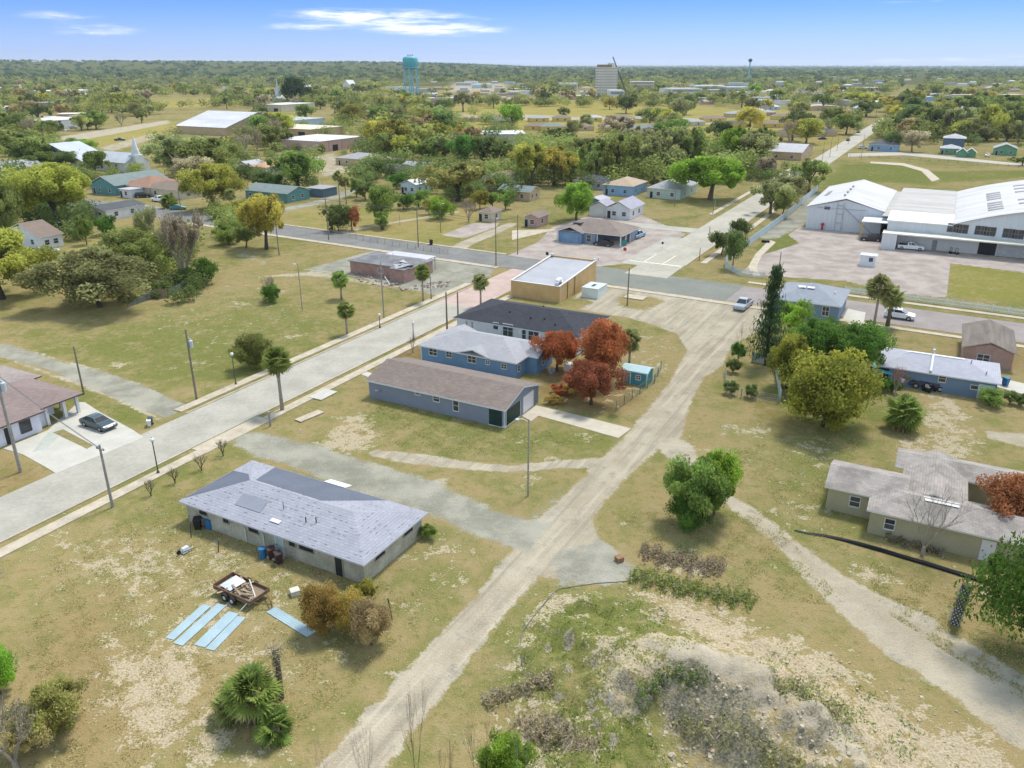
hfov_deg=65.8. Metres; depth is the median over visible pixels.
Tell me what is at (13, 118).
broadleaf tree
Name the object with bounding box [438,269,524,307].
brick street
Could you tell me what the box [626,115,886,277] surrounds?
road
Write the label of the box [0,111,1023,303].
undergrowth
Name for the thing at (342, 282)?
cabbage palm
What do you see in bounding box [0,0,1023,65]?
sky
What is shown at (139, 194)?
sedan
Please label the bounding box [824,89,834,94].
oak tree
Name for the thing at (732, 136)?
oak tree
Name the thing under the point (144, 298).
wooden fence
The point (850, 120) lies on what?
broadleaf tree
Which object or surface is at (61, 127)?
tall tree
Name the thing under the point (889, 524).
window
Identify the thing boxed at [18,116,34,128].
bare tree
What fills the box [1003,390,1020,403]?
shrub
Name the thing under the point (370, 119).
oak tree
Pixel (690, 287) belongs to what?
street
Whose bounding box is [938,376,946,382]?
window
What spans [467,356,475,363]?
window
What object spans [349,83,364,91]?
broadleaf tree
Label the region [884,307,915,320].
parked suv
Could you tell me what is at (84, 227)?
tall tree
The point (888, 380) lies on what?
shrub
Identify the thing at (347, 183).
cabbage palm
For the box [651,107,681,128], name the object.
oak tree
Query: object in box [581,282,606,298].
utility shed
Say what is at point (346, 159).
cottage
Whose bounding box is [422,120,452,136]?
oak tree
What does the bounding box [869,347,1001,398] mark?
long house
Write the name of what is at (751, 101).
tall tree
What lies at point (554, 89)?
oak tree
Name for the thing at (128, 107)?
broadleaf tree
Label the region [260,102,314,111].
flat building
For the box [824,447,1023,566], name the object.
rambling house
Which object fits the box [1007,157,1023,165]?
oak tree
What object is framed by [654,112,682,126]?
tall tree
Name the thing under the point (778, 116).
town house
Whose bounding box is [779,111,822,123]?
tall tree
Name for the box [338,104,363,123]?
broadleaf tree
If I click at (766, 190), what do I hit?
oak tree
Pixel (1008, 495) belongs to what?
broadleaf tree
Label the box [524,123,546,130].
town house
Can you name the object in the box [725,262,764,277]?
boundary wall
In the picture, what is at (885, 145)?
cottage
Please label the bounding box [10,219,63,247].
cottage
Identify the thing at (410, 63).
water tower
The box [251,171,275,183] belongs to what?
broadleaf tree
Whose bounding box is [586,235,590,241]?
window
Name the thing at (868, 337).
broadleaf tree
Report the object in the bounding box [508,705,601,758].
brush pile
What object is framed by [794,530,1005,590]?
silt fence
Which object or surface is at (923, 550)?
bare tree
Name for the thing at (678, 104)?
tall tree
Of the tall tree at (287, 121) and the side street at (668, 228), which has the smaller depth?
the side street at (668, 228)
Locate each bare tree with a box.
[0,691,39,767]
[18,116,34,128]
[65,96,73,106]
[113,113,127,125]
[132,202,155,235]
[155,207,204,273]
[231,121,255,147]
[231,133,252,154]
[248,129,261,150]
[268,116,281,126]
[289,96,299,102]
[444,130,464,140]
[460,198,476,222]
[510,94,520,102]
[781,119,799,142]
[789,104,796,111]
[820,117,836,137]
[876,117,891,136]
[892,366,910,395]
[907,482,985,555]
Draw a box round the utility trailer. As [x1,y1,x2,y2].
[213,572,271,608]
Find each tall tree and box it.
[8,100,38,111]
[10,84,27,94]
[32,120,58,134]
[35,91,50,100]
[46,120,64,132]
[75,214,93,244]
[79,110,108,128]
[142,105,155,114]
[221,97,231,108]
[245,114,269,127]
[270,112,295,127]
[279,77,311,101]
[307,86,318,94]
[313,97,327,108]
[339,206,360,230]
[359,121,382,135]
[396,90,413,99]
[397,94,407,103]
[534,86,547,96]
[537,89,552,97]
[576,318,632,368]
[580,114,594,124]
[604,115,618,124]
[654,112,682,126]
[668,98,693,116]
[718,91,725,97]
[727,88,749,107]
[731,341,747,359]
[734,106,766,129]
[744,97,765,107]
[765,99,774,105]
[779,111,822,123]
[892,94,918,102]
[897,104,925,118]
[898,87,916,95]
[915,83,927,89]
[929,84,944,91]
[949,120,982,140]
[958,117,994,136]
[976,91,996,100]
[979,90,997,95]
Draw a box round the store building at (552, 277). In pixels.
[511,253,596,302]
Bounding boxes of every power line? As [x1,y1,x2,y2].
[1,377,97,447]
[181,192,517,222]
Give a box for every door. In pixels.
[2,425,15,444]
[274,536,284,554]
[333,144,337,150]
[503,323,512,336]
[523,389,533,413]
[524,219,527,226]
[528,331,538,339]
[562,233,577,243]
[607,210,610,217]
[623,371,630,383]
[931,240,937,249]
[977,242,996,255]
[978,539,996,560]
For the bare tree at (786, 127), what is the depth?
427.22 m
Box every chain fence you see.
[349,233,447,253]
[616,361,661,409]
[724,367,778,403]
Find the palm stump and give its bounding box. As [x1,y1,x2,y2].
[949,582,971,625]
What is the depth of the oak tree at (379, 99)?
732.73 m
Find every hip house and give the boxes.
[417,324,555,378]
[776,282,850,322]
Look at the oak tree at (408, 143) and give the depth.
351.05 m
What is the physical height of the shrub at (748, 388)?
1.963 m
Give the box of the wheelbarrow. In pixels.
[176,545,195,554]
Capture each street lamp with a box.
[150,437,159,472]
[230,352,236,383]
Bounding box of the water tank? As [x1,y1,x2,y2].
[564,362,572,370]
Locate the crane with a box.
[613,57,627,92]
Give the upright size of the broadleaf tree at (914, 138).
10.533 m
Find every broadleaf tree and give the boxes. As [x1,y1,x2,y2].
[0,113,25,128]
[0,181,23,228]
[0,226,60,299]
[18,93,38,102]
[18,151,55,162]
[52,90,73,99]
[54,150,77,163]
[77,150,109,171]
[124,102,140,115]
[168,83,177,90]
[168,155,213,176]
[173,163,248,203]
[211,222,242,244]
[222,199,247,209]
[228,226,261,247]
[251,94,271,107]
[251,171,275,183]
[257,125,293,143]
[262,174,283,184]
[294,104,315,116]
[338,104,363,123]
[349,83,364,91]
[349,178,365,196]
[353,181,376,199]
[365,185,399,217]
[367,106,387,118]
[368,163,382,173]
[385,172,407,188]
[397,193,414,209]
[406,106,433,117]
[406,189,430,206]
[419,196,434,213]
[424,99,452,112]
[432,109,452,116]
[470,190,488,209]
[484,92,501,107]
[486,192,500,205]
[494,188,516,209]
[497,104,525,127]
[528,330,580,371]
[553,180,594,220]
[561,358,629,405]
[566,120,583,133]
[602,95,617,108]
[615,96,637,113]
[635,107,661,122]
[652,119,690,130]
[663,452,733,518]
[673,82,683,86]
[681,95,697,111]
[688,447,744,515]
[694,91,707,97]
[707,231,728,254]
[723,230,749,266]
[728,218,754,235]
[765,330,813,388]
[768,89,784,99]
[772,192,799,213]
[775,298,816,334]
[784,322,805,333]
[788,315,850,358]
[789,118,824,143]
[827,113,865,133]
[829,84,840,92]
[833,319,898,364]
[839,92,849,99]
[884,104,902,117]
[899,130,930,151]
[908,120,935,133]
[912,90,926,100]
[935,102,961,107]
[963,107,985,111]
[975,471,1023,517]
[1004,100,1023,110]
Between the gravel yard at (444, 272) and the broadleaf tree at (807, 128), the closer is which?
the gravel yard at (444, 272)
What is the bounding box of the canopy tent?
[871,363,892,377]
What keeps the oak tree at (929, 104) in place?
on the ground at (144, 344)
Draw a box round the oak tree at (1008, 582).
[953,531,1023,646]
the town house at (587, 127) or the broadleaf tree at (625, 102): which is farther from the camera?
the broadleaf tree at (625, 102)
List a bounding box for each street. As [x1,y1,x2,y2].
[0,302,470,540]
[71,199,540,270]
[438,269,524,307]
[596,266,742,300]
[616,221,696,232]
[727,286,1023,342]
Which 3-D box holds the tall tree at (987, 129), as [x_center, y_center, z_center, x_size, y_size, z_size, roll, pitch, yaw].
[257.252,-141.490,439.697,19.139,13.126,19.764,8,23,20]
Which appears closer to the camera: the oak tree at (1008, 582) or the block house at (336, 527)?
the oak tree at (1008, 582)
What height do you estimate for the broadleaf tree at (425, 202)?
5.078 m
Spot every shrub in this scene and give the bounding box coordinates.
[0,670,88,742]
[0,706,55,755]
[142,479,155,495]
[166,467,179,482]
[191,453,208,470]
[216,439,227,455]
[259,275,274,286]
[352,577,378,598]
[409,334,415,352]
[417,523,437,538]
[473,726,538,767]
[544,393,565,403]
[550,382,568,394]
[563,383,584,394]
[723,380,739,393]
[725,358,741,372]
[745,384,758,397]
[873,377,889,391]
[885,377,896,389]
[889,379,902,391]
[976,386,1006,407]
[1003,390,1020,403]
[1014,393,1023,405]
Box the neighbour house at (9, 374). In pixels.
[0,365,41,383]
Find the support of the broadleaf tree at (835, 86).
on the ground at (144, 344)
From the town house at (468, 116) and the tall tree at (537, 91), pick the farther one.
the tall tree at (537, 91)
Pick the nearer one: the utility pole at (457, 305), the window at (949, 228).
the utility pole at (457, 305)
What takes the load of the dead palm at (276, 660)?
on the ground at (144, 344)
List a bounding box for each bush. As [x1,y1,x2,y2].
[0,642,19,694]
[60,137,76,142]
[74,139,98,147]
[92,215,117,234]
[185,256,219,282]
[228,332,271,370]
[259,283,280,302]
[298,579,348,635]
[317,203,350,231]
[329,585,372,633]
[346,596,393,645]
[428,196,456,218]
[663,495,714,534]
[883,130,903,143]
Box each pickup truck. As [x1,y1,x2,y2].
[150,195,165,201]
[635,230,645,238]
[733,297,753,310]
[898,241,924,250]
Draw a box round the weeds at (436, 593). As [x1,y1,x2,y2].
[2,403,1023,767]
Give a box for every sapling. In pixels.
[306,736,329,767]
[349,713,373,767]
[400,676,427,767]
[434,746,457,767]
[459,706,491,767]
[514,725,537,767]
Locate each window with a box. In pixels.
[18,418,32,433]
[53,238,58,243]
[198,510,207,516]
[222,518,229,524]
[248,527,259,535]
[288,541,295,547]
[298,544,314,554]
[375,550,385,561]
[403,527,412,537]
[429,348,437,356]
[433,396,439,402]
[446,352,451,357]
[452,400,458,411]
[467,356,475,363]
[501,363,506,369]
[522,330,525,338]
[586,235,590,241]
[821,306,829,316]
[848,495,860,508]
[883,517,895,530]
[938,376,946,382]
[946,223,959,232]
[956,224,968,233]
[970,384,978,389]
[974,225,987,234]
[976,353,990,361]
[983,227,996,235]
[1002,228,1015,237]
[1011,229,1023,239]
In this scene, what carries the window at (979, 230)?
in the warehouse
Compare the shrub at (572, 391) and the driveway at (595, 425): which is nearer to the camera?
the driveway at (595, 425)
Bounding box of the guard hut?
[859,252,877,266]
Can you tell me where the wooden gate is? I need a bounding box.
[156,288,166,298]
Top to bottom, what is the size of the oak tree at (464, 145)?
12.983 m
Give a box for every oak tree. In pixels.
[0,132,50,158]
[0,161,91,227]
[10,244,156,308]
[15,79,25,84]
[18,103,52,117]
[35,87,45,92]
[44,84,56,89]
[51,102,70,112]
[52,98,66,104]
[67,89,85,95]
[69,114,93,130]
[91,226,173,281]
[101,97,118,112]
[111,92,132,106]
[126,99,141,114]
[133,109,148,122]
[135,89,152,99]
[139,134,206,177]
[173,137,239,165]
[178,85,190,94]
[220,77,230,84]
[234,193,285,249]
[251,106,267,113]
[252,112,274,126]
[253,88,271,94]
[253,90,271,99]
[254,83,264,87]
[266,149,326,185]
[330,89,342,95]
[330,102,345,109]
[361,120,383,148]
[365,83,376,90]
[368,118,386,120]
[368,131,398,155]
[370,119,410,135]
[371,96,384,103]
[389,105,408,115]
[390,134,420,153]
[400,137,424,159]
[401,123,434,140]
[407,114,434,125]
[408,95,431,104]
[411,141,441,157]
[412,161,495,201]
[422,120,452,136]
[426,104,453,114]
[429,112,457,128]
[433,137,456,159]
[445,134,479,160]
[446,122,466,135]
[452,91,474,111]
[460,126,486,138]
[470,91,480,97]
[472,136,495,163]
[487,141,514,161]
[501,97,512,104]
[507,149,514,160]
[512,141,546,185]
[531,145,579,185]
[540,128,577,141]
[548,86,558,93]
[557,106,570,114]
[561,90,575,98]
[561,152,585,182]
[567,138,596,148]
[577,137,609,174]
[583,87,596,96]
[597,116,640,133]
[600,134,642,173]
[621,129,641,137]
[626,142,655,178]
[639,128,665,141]
[642,131,685,178]
[648,93,659,100]
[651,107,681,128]
[654,83,667,90]
[666,124,692,139]
[666,155,746,199]
[671,126,710,177]
[704,120,740,136]
[709,140,724,150]
[719,127,746,153]
[739,130,779,157]
[748,84,762,96]
[749,180,795,213]
[751,126,782,155]
[755,157,777,173]
[775,176,810,198]
[777,347,886,432]
[781,118,801,140]
[787,100,812,112]
[790,158,833,191]
[811,94,835,105]
[819,107,844,128]
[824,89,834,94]
[846,91,877,100]
[850,101,885,116]
[872,96,901,107]
[891,117,902,122]
[894,117,920,139]
[897,96,927,107]
[902,101,941,109]
[912,107,942,121]
[928,105,953,120]
[931,97,959,106]
[942,109,965,125]
[950,95,997,108]
[950,107,978,125]
[951,87,961,93]
[953,531,1023,646]
[963,95,979,107]
[966,88,979,93]
[978,104,1009,140]
[988,94,1023,105]
[998,123,1016,140]
[999,106,1015,125]
[1002,115,1023,124]
[1007,120,1023,143]
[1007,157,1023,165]
[1008,103,1023,124]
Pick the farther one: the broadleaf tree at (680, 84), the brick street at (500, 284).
the broadleaf tree at (680, 84)
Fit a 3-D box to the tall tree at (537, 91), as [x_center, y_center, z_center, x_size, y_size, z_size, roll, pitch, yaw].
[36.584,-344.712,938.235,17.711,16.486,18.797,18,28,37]
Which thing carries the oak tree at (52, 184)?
on the ground at (144, 344)
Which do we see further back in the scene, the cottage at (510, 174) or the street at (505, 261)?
the cottage at (510, 174)
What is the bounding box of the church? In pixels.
[32,136,150,172]
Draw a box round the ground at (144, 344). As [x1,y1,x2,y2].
[0,62,1023,767]
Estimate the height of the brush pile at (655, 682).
3.158 m
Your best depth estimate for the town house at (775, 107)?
742.66 m
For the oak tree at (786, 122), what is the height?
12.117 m
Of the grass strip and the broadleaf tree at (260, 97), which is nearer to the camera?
the grass strip
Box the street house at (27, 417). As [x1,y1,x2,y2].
[0,378,83,447]
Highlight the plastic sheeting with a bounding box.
[221,575,244,590]
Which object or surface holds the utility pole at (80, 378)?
on the ground at (144, 344)
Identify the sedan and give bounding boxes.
[79,412,117,431]
[134,192,150,197]
[169,204,186,209]
[593,239,613,246]
[857,145,867,148]
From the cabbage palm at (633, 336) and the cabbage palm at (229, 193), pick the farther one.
the cabbage palm at (229, 193)
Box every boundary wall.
[725,184,818,261]
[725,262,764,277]
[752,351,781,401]
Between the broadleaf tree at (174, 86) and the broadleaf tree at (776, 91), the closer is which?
the broadleaf tree at (776, 91)
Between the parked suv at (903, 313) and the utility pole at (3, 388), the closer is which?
the utility pole at (3, 388)
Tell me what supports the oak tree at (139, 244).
on the ground at (144, 344)
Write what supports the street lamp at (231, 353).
on the pavement at (201, 400)
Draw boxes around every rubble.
[353,272,453,290]
[564,591,1009,767]
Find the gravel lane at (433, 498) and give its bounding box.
[234,433,547,548]
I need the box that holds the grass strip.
[53,429,92,448]
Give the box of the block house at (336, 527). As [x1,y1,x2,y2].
[178,460,427,582]
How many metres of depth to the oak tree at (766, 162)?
297.40 m
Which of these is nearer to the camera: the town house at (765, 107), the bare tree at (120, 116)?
the bare tree at (120, 116)
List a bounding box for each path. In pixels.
[33,425,68,451]
[344,212,1023,748]
[512,229,554,239]
[748,240,775,276]
[848,152,1023,165]
[870,162,938,180]
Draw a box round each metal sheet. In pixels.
[165,604,210,639]
[174,603,226,645]
[194,611,238,646]
[205,616,244,649]
[267,607,315,636]
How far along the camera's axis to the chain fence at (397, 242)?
186.56 m
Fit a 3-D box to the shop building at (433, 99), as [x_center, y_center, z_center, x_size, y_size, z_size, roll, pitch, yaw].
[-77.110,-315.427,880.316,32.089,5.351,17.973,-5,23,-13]
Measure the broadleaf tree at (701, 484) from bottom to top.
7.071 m
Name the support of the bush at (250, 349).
on the ground at (144, 344)
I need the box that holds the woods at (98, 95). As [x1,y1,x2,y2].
[0,73,1023,146]
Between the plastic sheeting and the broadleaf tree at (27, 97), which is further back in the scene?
the broadleaf tree at (27, 97)
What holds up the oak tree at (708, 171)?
on the ground at (144, 344)
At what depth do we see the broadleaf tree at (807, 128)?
420.90 m
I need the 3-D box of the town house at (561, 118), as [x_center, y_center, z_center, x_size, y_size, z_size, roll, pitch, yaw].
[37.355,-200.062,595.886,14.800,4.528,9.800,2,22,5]
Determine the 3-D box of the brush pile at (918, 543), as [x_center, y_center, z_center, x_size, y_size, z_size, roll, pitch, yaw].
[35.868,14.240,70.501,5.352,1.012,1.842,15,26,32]
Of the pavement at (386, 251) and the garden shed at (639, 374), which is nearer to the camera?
the garden shed at (639, 374)
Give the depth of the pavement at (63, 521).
76.83 m
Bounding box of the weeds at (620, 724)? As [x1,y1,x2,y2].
[510,594,957,767]
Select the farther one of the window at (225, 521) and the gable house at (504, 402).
the gable house at (504, 402)
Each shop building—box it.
[56,112,84,116]
[386,86,400,89]
[415,89,435,93]
[427,97,456,102]
[434,87,453,89]
[456,83,471,84]
[457,90,469,93]
[464,81,477,83]
[472,84,491,87]
[494,87,504,91]
[521,90,534,94]
[569,95,597,99]
[728,82,743,85]
[753,97,782,100]
[774,100,810,104]
[805,104,835,110]
[839,100,861,105]
[851,83,870,85]
[944,82,957,84]
[949,94,970,95]
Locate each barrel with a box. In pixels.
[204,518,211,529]
[258,546,266,559]
[266,545,274,559]
[273,549,282,564]
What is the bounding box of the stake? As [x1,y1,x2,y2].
[268,411,270,426]
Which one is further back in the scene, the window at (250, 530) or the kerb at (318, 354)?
the kerb at (318, 354)
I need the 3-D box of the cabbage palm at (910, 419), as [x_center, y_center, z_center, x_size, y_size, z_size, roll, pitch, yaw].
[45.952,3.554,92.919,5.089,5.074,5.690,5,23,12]
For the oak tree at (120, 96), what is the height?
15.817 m
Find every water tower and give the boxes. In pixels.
[402,55,419,95]
[747,58,751,80]
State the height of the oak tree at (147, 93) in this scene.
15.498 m
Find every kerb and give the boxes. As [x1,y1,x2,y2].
[0,448,191,543]
[186,285,472,413]
[256,294,502,415]
[684,204,772,265]
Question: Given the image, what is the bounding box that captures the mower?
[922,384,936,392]
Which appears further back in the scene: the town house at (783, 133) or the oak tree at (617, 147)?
the town house at (783, 133)
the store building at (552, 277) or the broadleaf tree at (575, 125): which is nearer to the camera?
the store building at (552, 277)
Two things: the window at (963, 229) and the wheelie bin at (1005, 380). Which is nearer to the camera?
the wheelie bin at (1005, 380)
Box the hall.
[343,80,354,89]
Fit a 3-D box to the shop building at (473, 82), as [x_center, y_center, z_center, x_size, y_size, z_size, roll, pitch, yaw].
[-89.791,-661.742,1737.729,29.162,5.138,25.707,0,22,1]
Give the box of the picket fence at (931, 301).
[845,286,1023,315]
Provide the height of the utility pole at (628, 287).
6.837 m
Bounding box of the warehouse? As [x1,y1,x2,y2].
[805,180,1023,257]
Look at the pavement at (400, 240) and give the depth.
193.15 m
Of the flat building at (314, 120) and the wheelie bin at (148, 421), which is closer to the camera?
the wheelie bin at (148, 421)
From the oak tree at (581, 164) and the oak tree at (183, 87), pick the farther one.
the oak tree at (183, 87)
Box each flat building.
[28,89,93,93]
[34,116,90,127]
[255,124,342,135]
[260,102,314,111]
[292,117,324,124]
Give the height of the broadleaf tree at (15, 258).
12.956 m
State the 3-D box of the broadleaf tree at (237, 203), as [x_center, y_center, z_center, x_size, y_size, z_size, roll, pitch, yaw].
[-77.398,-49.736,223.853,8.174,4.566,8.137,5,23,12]
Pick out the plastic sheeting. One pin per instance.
(235, 580)
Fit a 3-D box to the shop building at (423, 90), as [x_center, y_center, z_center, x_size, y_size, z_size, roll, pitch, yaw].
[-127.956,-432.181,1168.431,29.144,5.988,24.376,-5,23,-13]
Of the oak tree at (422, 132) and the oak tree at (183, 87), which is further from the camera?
the oak tree at (183, 87)
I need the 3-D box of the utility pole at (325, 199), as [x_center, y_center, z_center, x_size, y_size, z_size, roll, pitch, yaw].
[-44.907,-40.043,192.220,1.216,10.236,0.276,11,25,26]
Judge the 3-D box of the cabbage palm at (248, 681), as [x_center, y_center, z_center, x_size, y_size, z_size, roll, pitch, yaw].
[-16.723,20.008,51.187,4.338,4.548,3.996,15,26,32]
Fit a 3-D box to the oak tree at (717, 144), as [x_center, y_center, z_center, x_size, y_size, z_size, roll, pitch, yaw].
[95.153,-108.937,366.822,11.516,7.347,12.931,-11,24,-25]
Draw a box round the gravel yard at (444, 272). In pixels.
[307,251,492,294]
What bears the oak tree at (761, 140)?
on the ground at (144, 344)
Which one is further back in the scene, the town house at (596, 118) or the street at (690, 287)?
the town house at (596, 118)
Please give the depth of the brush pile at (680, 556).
68.36 m
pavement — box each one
[0,450,205,557]
[174,283,471,411]
[187,223,498,267]
[192,416,268,452]
[263,295,513,419]
[284,224,505,254]
[607,285,1023,347]
[701,193,799,263]
[708,169,790,214]
[748,281,1023,319]
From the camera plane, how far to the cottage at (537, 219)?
209.00 m
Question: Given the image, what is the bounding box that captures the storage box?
[289,586,299,597]
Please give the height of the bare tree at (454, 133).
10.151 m
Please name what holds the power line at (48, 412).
attached to the utility pole at (3, 388)
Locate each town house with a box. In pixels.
[456,115,477,121]
[477,114,501,121]
[489,118,515,124]
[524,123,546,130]
[527,115,548,121]
[540,123,564,130]
[552,115,570,121]
[564,123,593,130]
[590,115,601,121]
[615,115,632,121]
[618,124,653,132]
[635,116,653,122]
[686,119,705,125]
[698,115,726,121]
[701,100,714,104]
[723,111,738,117]
[724,120,747,127]
[753,121,782,127]
[754,105,769,109]
[760,110,775,115]
[769,105,779,109]
[770,113,787,119]
[777,127,838,137]
[956,83,966,85]
[1006,89,1020,91]
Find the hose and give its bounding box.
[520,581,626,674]
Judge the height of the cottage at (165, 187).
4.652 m
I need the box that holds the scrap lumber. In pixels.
[217,576,253,598]
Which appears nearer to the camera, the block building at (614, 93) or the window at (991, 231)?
the window at (991, 231)
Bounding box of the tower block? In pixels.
[595,63,617,96]
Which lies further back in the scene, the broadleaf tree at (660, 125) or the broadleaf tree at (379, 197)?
the broadleaf tree at (660, 125)
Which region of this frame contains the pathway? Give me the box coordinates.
[361,371,371,376]
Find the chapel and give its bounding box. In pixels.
[272,80,285,101]
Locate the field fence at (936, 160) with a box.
[849,154,1022,167]
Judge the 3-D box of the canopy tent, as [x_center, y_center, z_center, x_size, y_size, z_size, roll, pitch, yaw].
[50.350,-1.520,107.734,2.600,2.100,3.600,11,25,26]
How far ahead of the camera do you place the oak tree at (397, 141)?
349.97 m
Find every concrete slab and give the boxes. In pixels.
[295,410,322,422]
[309,389,336,400]
[624,294,646,299]
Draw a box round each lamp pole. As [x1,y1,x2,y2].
[292,264,302,310]
[515,418,528,495]
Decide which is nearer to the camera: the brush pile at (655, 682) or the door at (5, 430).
the brush pile at (655, 682)
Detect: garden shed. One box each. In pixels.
[621,363,653,386]
[956,148,967,157]
[967,148,976,157]
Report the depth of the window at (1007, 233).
175.47 m
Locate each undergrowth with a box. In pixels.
[0,103,776,274]
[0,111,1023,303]
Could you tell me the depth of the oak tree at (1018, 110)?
457.04 m
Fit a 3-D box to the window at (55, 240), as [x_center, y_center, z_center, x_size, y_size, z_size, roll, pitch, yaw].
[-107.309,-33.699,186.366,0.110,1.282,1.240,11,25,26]
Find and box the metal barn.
[176,110,262,135]
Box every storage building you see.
[275,134,366,152]
[481,130,524,143]
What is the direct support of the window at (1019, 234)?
in the warehouse
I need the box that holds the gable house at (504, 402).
[365,357,541,428]
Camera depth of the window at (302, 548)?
67.70 m
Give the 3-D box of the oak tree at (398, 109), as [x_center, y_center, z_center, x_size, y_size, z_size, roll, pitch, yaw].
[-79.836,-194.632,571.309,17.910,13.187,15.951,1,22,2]
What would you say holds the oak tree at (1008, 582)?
on the ground at (144, 344)
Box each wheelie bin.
[146,419,151,426]
[147,416,153,424]
[192,515,202,529]
[201,517,204,526]
[1002,376,1010,385]
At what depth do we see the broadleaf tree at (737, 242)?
163.84 m
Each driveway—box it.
[3,402,143,472]
[522,405,630,437]
[843,309,865,325]
[997,378,1023,393]
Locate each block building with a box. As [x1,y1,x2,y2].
[507,91,521,97]
[559,83,577,89]
[607,90,623,97]
[630,81,653,89]
[659,88,701,95]
[693,85,724,90]
[719,86,749,95]
[922,96,933,101]
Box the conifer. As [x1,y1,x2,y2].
[740,264,793,365]
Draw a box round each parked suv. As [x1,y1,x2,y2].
[860,233,881,241]
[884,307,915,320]
[908,380,941,391]
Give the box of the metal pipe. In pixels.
[241,579,255,609]
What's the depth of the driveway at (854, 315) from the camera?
135.69 m
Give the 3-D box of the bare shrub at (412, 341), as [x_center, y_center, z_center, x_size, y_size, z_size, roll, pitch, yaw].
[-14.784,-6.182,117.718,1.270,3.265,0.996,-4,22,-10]
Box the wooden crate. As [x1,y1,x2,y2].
[614,554,624,562]
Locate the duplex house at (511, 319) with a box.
[453,298,610,354]
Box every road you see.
[314,284,764,767]
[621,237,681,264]
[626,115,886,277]
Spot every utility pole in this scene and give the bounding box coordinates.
[0,380,22,472]
[73,346,84,394]
[96,444,113,507]
[185,329,197,399]
[275,219,279,254]
[323,198,328,239]
[380,262,384,317]
[414,206,418,246]
[445,292,447,329]
[457,292,458,314]
[493,218,497,265]
[517,214,517,254]
[626,268,629,305]
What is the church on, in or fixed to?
on the ground at (144, 344)
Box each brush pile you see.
[479,663,556,710]
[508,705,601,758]
[622,564,761,614]
[632,658,707,710]
[637,541,726,579]
[673,702,807,767]
[773,674,855,731]
[885,531,946,558]
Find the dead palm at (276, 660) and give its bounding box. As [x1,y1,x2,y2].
[264,638,285,699]
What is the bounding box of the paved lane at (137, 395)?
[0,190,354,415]
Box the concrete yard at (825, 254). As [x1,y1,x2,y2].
[443,194,1023,295]
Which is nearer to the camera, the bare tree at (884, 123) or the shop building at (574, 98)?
the bare tree at (884, 123)
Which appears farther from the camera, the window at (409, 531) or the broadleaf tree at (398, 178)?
the broadleaf tree at (398, 178)
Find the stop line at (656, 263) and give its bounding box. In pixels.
[630,254,680,266]
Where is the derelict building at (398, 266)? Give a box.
[348,251,435,284]
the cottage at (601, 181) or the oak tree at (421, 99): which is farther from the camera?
the oak tree at (421, 99)
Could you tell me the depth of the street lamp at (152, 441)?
82.47 m
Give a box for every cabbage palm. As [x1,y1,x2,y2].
[159,194,178,208]
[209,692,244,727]
[215,660,286,726]
[224,188,236,201]
[250,702,296,749]
[260,346,293,409]
[270,143,277,151]
[318,144,325,152]
[330,270,349,298]
[331,170,343,204]
[337,301,355,333]
[339,176,350,203]
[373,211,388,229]
[413,263,430,300]
[472,273,490,303]
[622,328,642,362]
[649,174,660,185]
[864,273,896,325]
[880,285,906,325]
[881,392,926,434]
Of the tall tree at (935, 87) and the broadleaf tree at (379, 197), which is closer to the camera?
the broadleaf tree at (379, 197)
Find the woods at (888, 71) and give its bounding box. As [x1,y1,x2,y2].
[0,59,1023,78]
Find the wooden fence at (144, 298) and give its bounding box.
[127,278,191,306]
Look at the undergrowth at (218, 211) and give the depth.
310.36 m
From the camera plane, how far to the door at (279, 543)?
69.20 m
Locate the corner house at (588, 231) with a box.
[555,218,640,246]
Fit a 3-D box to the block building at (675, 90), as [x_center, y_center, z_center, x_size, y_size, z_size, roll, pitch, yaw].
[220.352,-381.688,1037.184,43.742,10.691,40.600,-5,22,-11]
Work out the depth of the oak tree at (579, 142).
364.20 m
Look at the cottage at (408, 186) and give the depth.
262.78 m
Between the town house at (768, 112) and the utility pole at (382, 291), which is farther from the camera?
the town house at (768, 112)
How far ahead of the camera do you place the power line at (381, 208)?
184.48 m
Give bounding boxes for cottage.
[0,159,41,171]
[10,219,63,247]
[84,199,145,218]
[91,169,167,195]
[118,187,143,197]
[125,175,179,196]
[150,180,202,199]
[236,159,263,171]
[244,182,310,202]
[250,161,280,173]
[304,185,337,197]
[334,152,377,165]
[385,164,414,176]
[399,178,430,193]
[403,161,440,167]
[477,206,503,221]
[481,170,518,187]
[497,184,539,201]
[524,209,549,227]
[574,175,616,189]
[588,194,610,208]
[589,196,644,219]
[602,176,647,196]
[647,179,698,199]
[764,143,813,160]
[868,140,900,151]
[940,144,961,154]
[942,134,966,149]
[961,319,1017,370]
[993,142,1017,155]
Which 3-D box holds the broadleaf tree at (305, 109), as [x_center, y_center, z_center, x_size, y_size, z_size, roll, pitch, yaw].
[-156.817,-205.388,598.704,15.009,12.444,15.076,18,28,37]
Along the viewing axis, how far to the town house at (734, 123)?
533.73 m
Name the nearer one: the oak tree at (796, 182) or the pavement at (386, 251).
the pavement at (386, 251)

